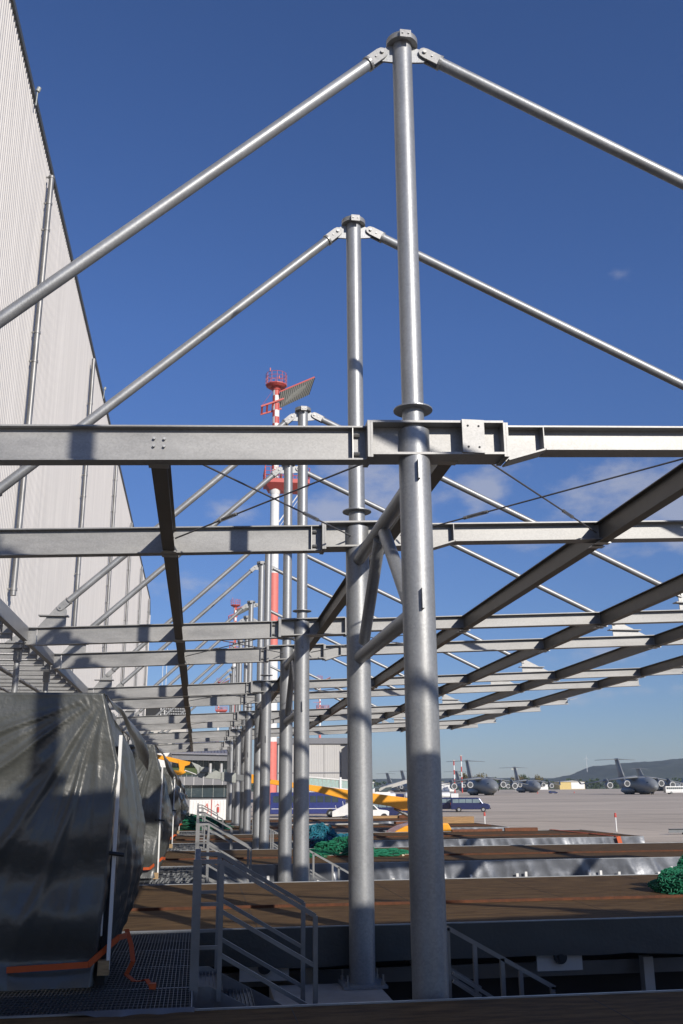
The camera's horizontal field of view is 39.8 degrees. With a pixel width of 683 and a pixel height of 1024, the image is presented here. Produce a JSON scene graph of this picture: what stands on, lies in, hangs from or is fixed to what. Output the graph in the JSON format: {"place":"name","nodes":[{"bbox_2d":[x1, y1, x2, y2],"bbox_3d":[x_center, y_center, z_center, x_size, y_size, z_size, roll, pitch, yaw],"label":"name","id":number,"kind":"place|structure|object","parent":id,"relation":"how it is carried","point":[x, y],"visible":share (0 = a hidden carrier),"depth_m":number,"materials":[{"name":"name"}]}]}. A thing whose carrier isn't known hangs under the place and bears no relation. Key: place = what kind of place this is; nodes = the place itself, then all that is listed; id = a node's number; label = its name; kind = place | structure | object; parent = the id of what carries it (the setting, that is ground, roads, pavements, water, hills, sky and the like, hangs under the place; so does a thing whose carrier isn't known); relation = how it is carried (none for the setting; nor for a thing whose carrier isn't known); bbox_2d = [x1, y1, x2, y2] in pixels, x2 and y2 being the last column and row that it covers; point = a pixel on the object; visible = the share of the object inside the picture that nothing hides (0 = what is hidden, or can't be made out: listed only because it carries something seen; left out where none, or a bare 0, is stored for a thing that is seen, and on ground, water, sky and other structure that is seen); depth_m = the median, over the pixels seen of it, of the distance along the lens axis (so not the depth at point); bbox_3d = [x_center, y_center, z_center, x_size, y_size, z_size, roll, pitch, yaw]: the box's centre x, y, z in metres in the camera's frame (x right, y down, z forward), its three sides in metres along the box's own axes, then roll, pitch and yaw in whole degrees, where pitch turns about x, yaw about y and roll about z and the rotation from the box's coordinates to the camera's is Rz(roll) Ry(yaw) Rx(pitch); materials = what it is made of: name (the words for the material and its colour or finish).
{"place":"outdoors","nodes":[
{"label":"outdoors","id":0,"kind":"place"},
{"bbox_2d":[158,741,226,814],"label":"terminal building","id":1,"kind":"structure","parent":0,"point":[198,788],"depth_m":99.67,"materials":[{"name":"white paint"}]},
{"bbox_2d":[172,760,226,796],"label":"window","id":2,"kind":"structure","parent":1,"relation":"in","point":[219,790],"depth_m":99.95,"materials":[{"name":"grey glass"}]},
{"bbox_2d":[195,819,251,882],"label":"staircase","id":3,"kind":"structure","parent":0,"point":[206,879],"depth_m":19.14,"materials":[{"name":"metal"}]},
{"bbox_2d":[189,849,317,1008],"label":"staircase","id":4,"kind":"structure","parent":0,"point":[215,987],"depth_m":8.57,"materials":[{"name":"metal"}]},
{"bbox_2d":[15,0,682,778],"label":"sky","id":5,"kind":"structure","parent":0,"point":[136,98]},
{"bbox_2d":[251,789,682,842],"bbox_3d":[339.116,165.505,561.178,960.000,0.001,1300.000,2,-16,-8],"label":"apron","id":6,"kind":"object","parent":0,"point":[656,816],"depth_m":138.14,"materials":[{"name":"concrete"}]},
{"bbox_2d":[0,0,150,743],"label":"hangar","id":7,"kind":"structure","parent":6,"relation":"on","point":[49,372],"depth_m":45.45,"materials":[{"name":"metal"}]},
{"bbox_2d":[189,799,225,819],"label":"site cabin","id":8,"kind":"object","parent":6,"relation":"on","point":[218,806],"visible":0.6,"depth_m":94.60,"materials":[{"name":"metal"}]},
{"bbox_2d":[260,368,314,792],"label":"radar tower","id":9,"kind":"structure","parent":6,"relation":"on","point":[282,397],"depth_m":161.48,"materials":[{"name":"metal"}]},
{"bbox_2d":[129,744,450,831],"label":"boom lift","id":10,"kind":"object","parent":6,"relation":"on","point":[396,803],"visible":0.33,"depth_m":42.37,"materials":[{"name":"yellow paint"}]},
{"bbox_2d":[270,792,345,817],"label":"bus","id":11,"kind":"object","parent":6,"relation":"on","point":[320,803],"visible":0.41,"depth_m":119.89,"materials":[{"name":"blue paint"}]},
{"bbox_2d":[277,738,347,802],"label":"hangar","id":12,"kind":"structure","parent":6,"relation":"on","point":[328,757],"depth_m":244.02,"materials":[{"name":"white paint"}]},
{"bbox_2d":[309,744,323,791],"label":"sliding door","id":13,"kind":"structure","parent":12,"relation":"in","point":[316,751],"depth_m":243.91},
{"bbox_2d":[324,744,340,787],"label":"sliding door","id":14,"kind":"structure","parent":12,"relation":"in","point":[331,751],"depth_m":244.38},
{"bbox_2d":[220,818,407,824],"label":"loading deck","id":15,"kind":"structure","parent":6,"relation":"on","point":[338,820],"depth_m":56.57,"materials":[{"name":"brown wood"}]},
{"bbox_2d":[269,983,392,1004],"bbox_3d":[0.088,5.885,9.528,1.350,1.255,4.350,2,-16,-8],"label":"foundation pad","id":16,"kind":"object","parent":6,"relation":"on","point":[333,993],"visible":0.42,"depth_m":11.14,"materials":[{"name":"concrete"}]},
{"bbox_2d":[319,214,400,989],"bbox_3d":[0.449,0.673,13.201,1.488,10.798,0.540,2,-16,-8],"label":"mast","id":17,"kind":"object","parent":16,"relation":"on","point":[358,527],"visible":0.98,"depth_m":12.57,"materials":[{"name":"metal"}]},
{"bbox_2d":[0,525,321,557],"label":"roof beam","id":18,"kind":"structure","parent":17,"relation":"attached to","point":[122,541],"depth_m":12.81,"materials":[{"name":"metal"}]},
{"bbox_2d":[0,599,28,640],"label":"edge channel","id":19,"kind":"object","parent":18,"relation":"attached to","point":[14,623],"visible":1,"depth_m":17.86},
{"bbox_2d":[148,464,175,553],"bbox_3d":[-2.079,-0.122,11.112,0.200,0.385,3.640,2,-16,-8],"label":"purlin","id":20,"kind":"object","parent":18,"relation":"attached to","point":[162,481],"visible":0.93,"depth_m":10.87,"materials":[{"name":"metal"}]},
{"bbox_2d":[0,227,341,495],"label":"tie rod","id":21,"kind":"object","parent":17,"relation":"attached to","point":[140,382],"visible":1,"depth_m":13.68,"materials":[{"name":"metal"}]},
{"bbox_2d":[389,461,457,540],"bbox_3d":[0.859,-0.164,11.571,0.200,0.355,3.640,2,-16,-8],"label":"purlin","id":22,"kind":"object","parent":17,"relation":"attached to","point":[439,470],"visible":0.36,"depth_m":10.41,"materials":[{"name":"metal"}]},
{"bbox_2d":[366,226,682,389],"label":"tie rod","id":23,"kind":"object","parent":17,"relation":"attached to","point":[377,235],"visible":1,"depth_m":14.65,"materials":[{"name":"metal"}]},
{"bbox_2d":[400,458,682,535],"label":"bracing cable","id":24,"kind":"object","parent":17,"relation":"attached to","point":[476,514],"visible":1,"depth_m":11.76,"materials":[{"name":"metal"}]},
{"bbox_2d":[432,520,682,549],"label":"roof beam","id":25,"kind":"structure","parent":17,"relation":"attached to","point":[494,533],"depth_m":13.66,"materials":[{"name":"metal"}]},
{"bbox_2d":[460,543,604,630],"bbox_3d":[3.233,1.410,17.318,0.200,0.394,7.391,2,-16,-8],"label":"purlin","id":26,"kind":"object","parent":25,"relation":"attached to","point":[559,560],"visible":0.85,"depth_m":16.63,"materials":[{"name":"metal"}]},
{"bbox_2d":[594,462,682,544],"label":"purlin","id":27,"kind":"object","parent":25,"relation":"attached to","point":[666,489],"visible":1,"depth_m":12.42,"materials":[{"name":"metal"}]},
{"bbox_2d":[597,573,682,626],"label":"purlin","id":28,"kind":"object","parent":25,"relation":"attached to","point":[660,593],"visible":1,"depth_m":19.24,"materials":[{"name":"metal"}]},
{"bbox_2d":[362,29,509,999],"bbox_3d":[0.980,-0.371,9.716,1.488,10.837,0.540,2,-16,-8],"label":"mast","id":29,"kind":"object","parent":16,"relation":"on","point":[413,444],"visible":0.98,"depth_m":9.43,"materials":[{"name":"metal"}]},
{"bbox_2d":[0,424,367,465],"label":"roof beam","id":30,"kind":"structure","parent":29,"relation":"attached to","point":[44,444],"depth_m":9.39,"materials":[{"name":"metal"}]},
{"bbox_2d":[0,47,387,328],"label":"tie rod","id":31,"kind":"object","parent":29,"relation":"attached to","point":[370,62],"visible":1,"depth_m":10.17,"materials":[{"name":"metal"}]},
{"bbox_2d":[175,465,360,538],"bbox_3d":[-0.806,-0.158,11.318,0.048,0.169,4.233,14,-22,-41],"label":"bracing cable","id":32,"kind":"object","parent":29,"relation":"attached to","point":[228,517],"visible":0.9,"depth_m":11.49,"materials":[{"name":"metal"}]},
{"bbox_2d":[353,489,402,662],"bbox_3d":[0.493,0.828,11.226,0.170,1.520,3.377,2,-16,-8],"label":"brace truss","id":33,"kind":"object","parent":29,"relation":"attached to","point":[378,543],"visible":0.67,"depth_m":11.48,"materials":[{"name":"metal"}]},
{"bbox_2d":[418,48,682,189],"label":"tie rod","id":34,"kind":"object","parent":29,"relation":"attached to","point":[436,61],"visible":1,"depth_m":11.16,"materials":[{"name":"metal"}]},
{"bbox_2d":[502,425,682,466],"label":"roof beam","id":35,"kind":"structure","parent":29,"relation":"attached to","point":[526,442],"depth_m":10.06,"materials":[{"name":"metal"}]},
{"bbox_2d":[0,989,682,1023],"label":"loading deck","id":36,"kind":"structure","parent":6,"relation":"on","point":[648,1007],"depth_m":7.39,"materials":[{"name":"brown wood"}]},
{"bbox_2d":[67,1007,193,1016],"bbox_3d":[-1.648,3.971,7.378,0.980,0.109,0.180,2,-16,-8],"label":"plastic offcut","id":37,"kind":"object","parent":36,"relation":"on","point":[112,1013],"visible":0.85,"depth_m":7.44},
{"bbox_2d":[309,776,373,789],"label":"boarding bridge","id":38,"kind":"structure","parent":6,"relation":"on","point":[340,783],"depth_m":164.78,"materials":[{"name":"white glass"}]},
{"bbox_2d":[179,823,508,834],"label":"loading deck","id":39,"kind":"structure","parent":6,"relation":"on","point":[385,827],"depth_m":45.54,"materials":[{"name":"brown wood"}]},
{"bbox_2d":[179,814,235,829],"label":"net heap","id":40,"kind":"object","parent":39,"relation":"on","point":[189,822],"visible":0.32,"depth_m":44.85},
{"bbox_2d":[33,874,682,1000],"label":"loading deck","id":41,"kind":"structure","parent":6,"relation":"on","point":[589,934],"depth_m":12.90,"materials":[{"name":"brown wood"}]},
{"bbox_2d":[0,931,192,1015],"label":"grating walkway","id":42,"kind":"structure","parent":41,"relation":"attached to","point":[165,969],"depth_m":8.50,"materials":[{"name":"grey metal"}]},
{"bbox_2d":[0,692,148,990],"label":"wrapped dock shelter","id":43,"kind":"object","parent":42,"relation":"on","point":[72,826],"visible":1,"depth_m":8.64,"materials":[{"name":"grey plastic"}]},
{"bbox_2d":[124,929,155,989],"bbox_3d":[-1.901,4.120,8.704,0.145,0.397,0.858,9,-19,-30],"label":"strap tail","id":44,"kind":"object","parent":42,"relation":"on","point":[151,985],"visible":1,"depth_m":8.79},
{"bbox_2d":[647,855,682,894],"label":"net heap","id":45,"kind":"object","parent":41,"relation":"on","point":[669,880],"visible":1,"depth_m":15.54,"materials":[{"name":"fabric"}]},
{"bbox_2d":[173,829,644,849],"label":"loading deck","id":46,"kind":"structure","parent":6,"relation":"on","point":[503,837],"depth_m":34.75,"materials":[{"name":"brown wood"}]},
{"bbox_2d":[167,843,194,850],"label":"grating walkway","id":47,"kind":"structure","parent":46,"relation":"attached to","point":[183,846],"depth_m":31.03,"materials":[{"name":"grey metal"}]},
{"bbox_2d":[161,767,180,847],"bbox_3d":[-6.851,9.662,30.913,3.182,2.455,3.015,2,-16,-8],"label":"wrapped dock shelter","id":48,"kind":"object","parent":47,"relation":"on","point":[173,790],"visible":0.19,"depth_m":30.16,"materials":[{"name":"grey plastic"}]},
{"bbox_2d":[309,822,347,847],"bbox_3d":[-0.229,10.365,30.207,2.525,0.820,1.386,2,-16,-8],"label":"net heap","id":49,"kind":"object","parent":46,"relation":"on","point":[321,831],"visible":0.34,"depth_m":29.81,"materials":[{"name":"fabric"}]},
{"bbox_2d":[160,842,682,882],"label":"loading deck","id":50,"kind":"structure","parent":6,"relation":"on","point":[481,861],"depth_m":23.65,"materials":[{"name":"brown wood"}]},
{"bbox_2d":[139,866,192,884],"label":"grating walkway","id":51,"kind":"structure","parent":50,"relation":"attached to","point":[175,878],"depth_m":19.79,"materials":[{"name":"grey metal"}]},
{"bbox_2d":[129,744,173,878],"bbox_3d":[-5.252,6.439,20.404,3.175,2.635,2.989,2,-16,-8],"label":"wrapped dock shelter","id":52,"kind":"object","parent":51,"relation":"on","point":[156,801],"visible":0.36,"depth_m":19.37,"materials":[{"name":"grey plastic"}]},
{"bbox_2d":[309,836,408,857],"bbox_3d":[0.328,9.017,25.467,3.344,0.518,1.367,2,-16,-8],"label":"net heap","id":53,"kind":"object","parent":50,"relation":"on","point":[336,846],"visible":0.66,"depth_m":25.06,"materials":[{"name":"fabric"}]},
{"bbox_2d":[450,798,490,811],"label":"passenger van","id":54,"kind":"object","parent":6,"relation":"on","point":[458,804],"visible":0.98,"depth_m":140.82,"materials":[{"name":"blue paint"}]},
{"bbox_2d":[442,760,527,794],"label":"transport aircraft","id":55,"kind":"object","parent":6,"relation":"on","point":[484,786],"visible":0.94,"depth_m":419.23,"materials":[{"name":"grey metal"}]},
{"bbox_2d":[505,767,560,792],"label":"transport aircraft","id":56,"kind":"object","parent":6,"relation":"on","point":[533,786],"visible":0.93,"depth_m":580.95,"materials":[{"name":"grey metal"}]},
{"bbox_2d":[577,758,682,794],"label":"transport aircraft","id":57,"kind":"object","parent":6,"relation":"on","point":[643,784],"visible":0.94,"depth_m":409.89,"materials":[{"name":"grey metal"}]},
{"bbox_2d":[447,925,555,997],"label":"staircase","id":58,"kind":"structure","parent":0,"point":[475,985],"depth_m":9.06,"materials":[{"name":"metal"}]},
{"bbox_2d":[543,758,682,786],"bbox_3d":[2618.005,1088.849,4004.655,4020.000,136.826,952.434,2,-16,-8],"label":"hill","id":59,"kind":"structure","parent":0,"point":[670,769],"depth_m":3767.21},
{"bbox_3d":[-1.515,8.982,20.072,1.350,1.255,4.350,2,-16,-8],"label":"foundation pad","id":60,"kind":"object","parent":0,"visible":0},
{"bbox_2d":[266,465,325,881],"bbox_3d":[-1.153,3.825,23.728,1.488,10.683,0.540,2,-16,-8],"label":"mast","id":61,"kind":"object","parent":60,"relation":"on","point":[286,648],"visible":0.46,"depth_m":23.24,"materials":[{"name":"metal"}]},
{"bbox_2d":[51,645,266,668],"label":"roof beam","id":62,"kind":"structure","parent":61,"relation":"attached to","point":[76,657],"depth_m":23.23,"materials":[{"name":"metal"}]},
{"bbox_2d":[90,467,281,625],"bbox_3d":[-4.028,0.972,24.129,4.945,4.652,0.176,2,-16,-8],"label":"tie rod","id":63,"kind":"object","parent":61,"relation":"attached to","point":[161,568],"visible":0.55,"depth_m":23.83,"materials":[{"name":"metal"}]},
{"bbox_2d":[283,651,293,724],"bbox_3d":[-1.109,4.036,21.736,0.170,1.520,3.377,2,-16,-8],"label":"brace truss","id":64,"kind":"object","parent":61,"relation":"attached to","point":[289,666],"visible":0.53,"depth_m":22.36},
{"bbox_2d":[296,466,596,611],"bbox_3d":[3.069,0.907,25.227,8.653,4.133,0.176,2,-16,-8],"label":"tie rod","id":65,"kind":"object","parent":61,"relation":"attached to","point":[470,552],"visible":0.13,"depth_m":25.18,"materials":[{"name":"metal"}]},
{"bbox_2d":[325,625,682,660],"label":"roof beam","id":66,"kind":"structure","parent":61,"relation":"attached to","point":[624,636],"depth_m":24.73,"materials":[{"name":"metal"}]},
{"bbox_2d":[372,657,403,687],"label":"purlin","id":67,"kind":"object","parent":66,"relation":"attached to","point":[390,672],"visible":0.55,"depth_m":28.85,"materials":[{"name":"metal"}]},
{"bbox_2d":[466,649,546,683],"bbox_3d":[4.787,4.589,28.317,0.200,0.394,7.391,2,-16,-8],"label":"purlin","id":68,"kind":"object","parent":66,"relation":"attached to","point":[507,661],"visible":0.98,"depth_m":28.16,"materials":[{"name":"metal"}]},
{"bbox_2d":[553,645,656,680],"bbox_3d":[7.853,4.560,28.792,0.200,0.394,7.391,2,-16,-8],"label":"purlin","id":69,"kind":"object","parent":66,"relation":"attached to","point":[617,654],"visible":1,"depth_m":28.70,"materials":[{"name":"metal"}]},
{"bbox_2d":[638,655,682,677],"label":"purlin","id":70,"kind":"object","parent":66,"relation":"attached to","point":[665,665],"visible":1,"depth_m":31.26,"materials":[{"name":"metal"}]},
{"bbox_2d":[652,625,682,647],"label":"purlin","id":71,"kind":"object","parent":66,"relation":"attached to","point":[668,636],"visible":1,"depth_m":24.46,"materials":[{"name":"metal"}]},
{"bbox_2d":[278,406,346,881],"bbox_3d":[-0.623,2.781,20.242,1.488,10.721,0.540,2,-16,-8],"label":"mast","id":72,"kind":"object","parent":60,"relation":"on","point":[301,628],"visible":0.68,"depth_m":19.89,"materials":[{"name":"metal"}]},
{"bbox_2d":[24,607,277,645],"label":"roof beam","id":73,"kind":"structure","parent":72,"relation":"attached to","point":[52,629],"depth_m":19.74,"materials":[{"name":"metal"}]},
{"bbox_2d":[162,555,183,640],"bbox_3d":[-2.880,1.482,16.367,0.200,0.424,7.391,2,-16,-8],"label":"purlin","id":74,"kind":"object","parent":73,"relation":"attached to","point":[171,562],"visible":0.77,"depth_m":15.54,"materials":[{"name":"metal"}]},
{"bbox_2d":[57,414,294,610],"bbox_3d":[-3.498,-0.090,20.649,4.945,4.652,0.176,2,-16,-8],"label":"tie rod","id":75,"kind":"object","parent":72,"relation":"attached to","point":[114,563],"visible":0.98,"depth_m":20.41,"materials":[{"name":"metal"}]},
{"bbox_2d":[316,553,384,634],"bbox_3d":[0.058,1.440,16.826,0.200,0.394,7.391,2,-16,-8],"label":"purlin","id":76,"kind":"object","parent":72,"relation":"attached to","point":[334,607],"visible":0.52,"depth_m":18.15,"materials":[{"name":"metal"}]},
{"bbox_2d":[311,412,682,596],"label":"tie rod","id":77,"kind":"object","parent":72,"relation":"attached to","point":[507,510],"visible":0.64,"depth_m":21.70,"materials":[{"name":"metal"}]},
{"bbox_2d":[346,596,682,637],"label":"roof beam","id":78,"kind":"structure","parent":72,"relation":"attached to","point":[551,619],"depth_m":21.13,"materials":[{"name":"metal"}]},
{"bbox_2d":[541,625,603,650],"bbox_3d":[5.588,2.985,23.062,0.200,0.355,3.640,2,-16,-8],"label":"purlin","id":79,"kind":"object","parent":78,"relation":"attached to","point":[562,636],"visible":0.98,"depth_m":23.27,"materials":[{"name":"metal"}]},
{"bbox_3d":[-3.118,12.080,30.615,1.350,1.255,4.350,2,-16,-8],"label":"foundation pad","id":80,"kind":"object","parent":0,"visible":0},
{"bbox_2d":[245,561,279,848],"bbox_3d":[-2.756,6.978,34.255,1.488,10.567,0.540,2,-16,-8],"label":"mast","id":81,"kind":"object","parent":80,"relation":"on","point":[260,565],"visible":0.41,"depth_m":33.99,"materials":[{"name":"metal"}]},
{"bbox_2d":[106,694,244,709],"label":"roof beam","id":82,"kind":"structure","parent":81,"relation":"attached to","point":[156,702],"depth_m":33.80,"materials":[{"name":"metal"}]},
{"bbox_2d":[116,565,256,686],"bbox_3d":[-5.630,4.180,34.640,4.945,4.652,0.176,2,-16,-8],"label":"tie rod","id":83,"kind":"object","parent":81,"relation":"attached to","point":[196,618],"visible":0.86,"depth_m":34.86,"materials":[{"name":"metal"}]},
{"bbox_2d":[293,679,640,700],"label":"roof beam","id":84,"kind":"structure","parent":81,"relation":"attached to","point":[503,686],"depth_m":35.61,"materials":[{"name":"metal"}]},
{"bbox_2d":[466,691,522,709],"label":"purlin","id":85,"kind":"object","parent":84,"relation":"attached to","point":[489,698],"visible":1,"depth_m":39.55,"materials":[{"name":"metal"}]},
{"bbox_2d":[531,688,599,706],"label":"purlin","id":86,"kind":"object","parent":84,"relation":"attached to","point":[561,695],"visible":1,"depth_m":39.98,"materials":[{"name":"metal"}]},
{"bbox_2d":[250,554,293,848],"bbox_3d":[-2.225,5.934,30.770,1.488,10.606,0.540,2,-16,-8],"label":"mast","id":87,"kind":"object","parent":80,"relation":"on","point":[266,686],"visible":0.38,"depth_m":30.34,"materials":[{"name":"metal"}]},
{"bbox_2d":[88,674,250,698],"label":"roof beam","id":88,"kind":"structure","parent":87,"relation":"attached to","point":[104,684],"depth_m":30.29,"materials":[{"name":"metal"}]},
{"bbox_2d":[106,554,249,676],"bbox_3d":[-5.100,3.118,31.160,4.945,4.652,0.176,2,-16,-8],"label":"tie rod","id":89,"kind":"object","parent":87,"relation":"attached to","point":[199,595],"visible":0.49,"depth_m":31.30,"materials":[{"name":"metal"}]},
{"bbox_2d":[308,554,525,662],"bbox_3d":[1.997,3.053,32.258,8.653,4.133,0.176,2,-16,-8],"label":"tie rod","id":90,"kind":"object","parent":87,"relation":"attached to","point":[380,591],"visible":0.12,"depth_m":32.20,"materials":[{"name":"metal"}]},
{"bbox_2d":[309,660,682,688],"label":"roof beam","id":91,"kind":"structure","parent":87,"relation":"attached to","point":[531,671],"depth_m":32.13,"materials":[{"name":"metal"}]},
{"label":"foundation pad","id":92,"kind":"object","parent":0,"visible":0},
{"bbox_2d":[234,616,247,833],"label":"mast","id":93,"kind":"object","parent":92,"relation":"on","point":[241,723],"visible":0.25,"depth_m":44.30,"materials":[{"name":"metal"}]},
{"bbox_2d":[122,714,233,731],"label":"roof beam","id":94,"kind":"structure","parent":93,"relation":"attached to","point":[175,726],"depth_m":44.30,"materials":[{"name":"metal"}]},
{"bbox_2d":[271,706,539,723],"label":"roof beam","id":95,"kind":"structure","parent":93,"relation":"attached to","point":[335,717],"depth_m":46.27,"materials":[{"name":"metal"}]},
{"bbox_2d":[237,600,257,833],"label":"mast","id":96,"kind":"object","parent":92,"relation":"on","point":[248,715],"visible":0.69,"depth_m":40.81,"materials":[{"name":"metal"}]},
{"bbox_2d":[116,709,236,725],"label":"roof beam","id":97,"kind":"structure","parent":96,"relation":"attached to","point":[178,718],"depth_m":40.81,"materials":[{"name":"metal"}]},
{"bbox_2d":[271,694,574,719],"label":"roof beam","id":98,"kind":"structure","parent":96,"relation":"attached to","point":[449,703],"depth_m":42.72,"materials":[{"name":"metal"}]},
{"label":"foundation pad","id":99,"kind":"object","parent":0,"visible":0},
{"bbox_2d":[227,663,252,824],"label":"mast","id":100,"kind":"object","parent":99,"relation":"on","point":[233,768],"visible":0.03,"depth_m":54.87,"materials":[{"name":"metal"}]},
{"bbox_2d":[253,720,477,739],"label":"roof beam","id":101,"kind":"structure","parent":100,"relation":"attached to","point":[373,730],"depth_m":56.57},
{"bbox_2d":[229,640,253,824],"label":"mast","id":102,"kind":"object","parent":99,"relation":"on","point":[235,732],"visible":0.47,"depth_m":51.37,"materials":[{"name":"metal"}]},
{"bbox_2d":[139,730,228,740],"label":"roof beam","id":103,"kind":"structure","parent":102,"relation":"attached to","point":[146,736],"depth_m":51.35,"materials":[{"name":"metal"}]},
{"bbox_2d":[271,718,500,732],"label":"roof beam","id":104,"kind":"structure","parent":102,"relation":"attached to","point":[399,722],"depth_m":53.13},
{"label":"foundation pad","id":105,"kind":"object","parent":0,"visible":0},
{"bbox_2d":[224,666,235,819],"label":"mast","id":106,"kind":"object","parent":105,"relation":"on","point":[229,744],"visible":0.45,"depth_m":61.92,"materials":[{"name":"metal"}]},
{"bbox_2d":[148,742,223,750],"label":"roof beam","id":107,"kind":"structure","parent":106,"relation":"attached to","point":[187,746],"depth_m":61.88,"materials":[{"name":"metal"}]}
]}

